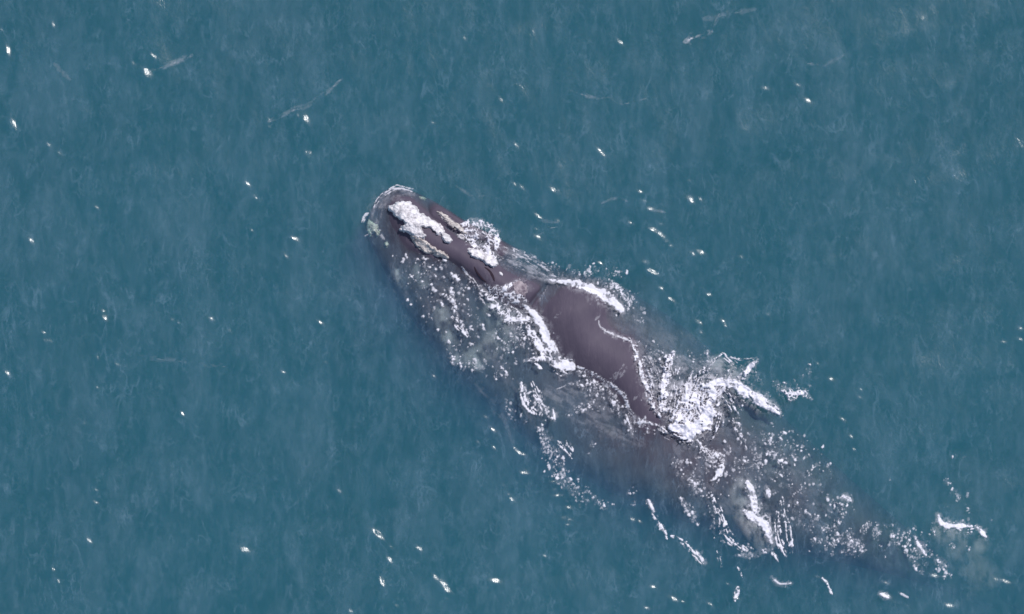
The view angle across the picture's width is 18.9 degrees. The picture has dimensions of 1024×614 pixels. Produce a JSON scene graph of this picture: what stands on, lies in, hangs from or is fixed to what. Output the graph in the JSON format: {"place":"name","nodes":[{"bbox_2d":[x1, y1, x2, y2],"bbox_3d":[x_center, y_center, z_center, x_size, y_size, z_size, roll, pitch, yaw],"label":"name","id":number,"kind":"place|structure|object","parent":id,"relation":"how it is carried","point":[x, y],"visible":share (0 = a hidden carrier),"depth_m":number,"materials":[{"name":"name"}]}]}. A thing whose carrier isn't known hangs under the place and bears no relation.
{"place":"outdoors","nodes":[
{"label":"outdoors","id":0,"kind":"place"},
{"bbox_2d":[0,0,1023,613],"bbox_3d":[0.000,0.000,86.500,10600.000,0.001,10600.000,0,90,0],"label":"sea water","id":1,"kind":"structure","parent":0,"point":[222,362],"depth_m":86.50,"materials":[{"name":"water"}]},
{"bbox_3d":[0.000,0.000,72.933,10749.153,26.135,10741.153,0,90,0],"label":"water","id":2,"kind":"structure","parent":0,"visible":0},
{"bbox_2d":[362,185,411,220],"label":"foam","id":3,"kind":"object","parent":2,"relation":"on","point":[365,214],"visible":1,"depth_m":59.99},
{"bbox_2d":[392,253,533,379],"bbox_3d":[-0.658,0.621,59.939,1.612,0.182,4.711,-39,90,0],"label":"foam","id":4,"kind":"object","parent":2,"relation":"on","point":[453,301],"visible":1,"depth_m":59.97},
{"bbox_2d":[460,220,555,276],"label":"foam","id":5,"kind":"object","parent":2,"relation":"on","point":[474,244],"visible":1,"depth_m":59.93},
{"bbox_2d":[480,282,574,375],"bbox_3d":[0.329,0.326,59.898,1.323,0.228,2.629,-23,90,0],"label":"foam","id":6,"kind":"object","parent":2,"relation":"on","point":[562,365],"visible":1,"depth_m":59.98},
{"bbox_2d":[509,381,573,470],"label":"foam","id":7,"kind":"object","parent":2,"relation":"on","point":[536,399],"visible":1,"depth_m":59.96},
{"bbox_2d":[541,441,633,506],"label":"foam","id":8,"kind":"object","parent":2,"relation":"on","point":[549,468],"visible":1,"depth_m":59.99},
{"bbox_2d":[549,263,642,340],"bbox_3d":[2.188,0.047,59.968,3.164,0.179,1.262,42,90,0],"label":"foam","id":9,"kind":"object","parent":2,"relation":"on","point":[612,301],"visible":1,"depth_m":60.01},
{"bbox_2d":[568,366,669,433],"bbox_3d":[1.682,1.726,59.963,3.317,0.264,1.625,40,90,0],"label":"foam","id":10,"kind":"object","parent":2,"relation":"on","point":[642,421],"visible":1,"depth_m":60.00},
{"bbox_2d":[366,187,1023,613],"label":"whale","id":11,"kind":"object","parent":2,"relation":"in","point":[640,463],"visible":0.97,"depth_m":60.20},
{"bbox_2d":[627,338,810,446],"bbox_3d":[4.106,1.712,59.962,3.738,0.273,2.325,0,90,0],"label":"foam","id":12,"kind":"object","parent":2,"relation":"on","point":[687,430],"visible":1,"depth_m":59.97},
{"bbox_2d":[672,422,831,555],"bbox_3d":[4.662,3.594,60.015,3.150,0.194,2.688,0,90,0],"label":"foam","id":13,"kind":"object","parent":2,"relation":"on","point":[762,523],"visible":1,"depth_m":59.97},
{"bbox_2d":[646,499,908,601],"bbox_3d":[4.956,5.290,59.983,5.491,0.152,1.349,20,90,0],"label":"foam","id":14,"kind":"object","parent":2,"relation":"on","point":[884,595],"visible":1,"depth_m":59.99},
{"bbox_2d":[788,494,947,576],"bbox_3d":[6.963,4.287,59.936,3.300,0.090,2.075,0,90,0],"label":"foam","id":15,"kind":"object","parent":2,"relation":"on","point":[893,536],"visible":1,"depth_m":59.94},
{"bbox_2d":[933,456,986,550],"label":"foam","id":16,"kind":"object","parent":2,"relation":"on","point":[946,525],"visible":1,"depth_m":59.97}
]}

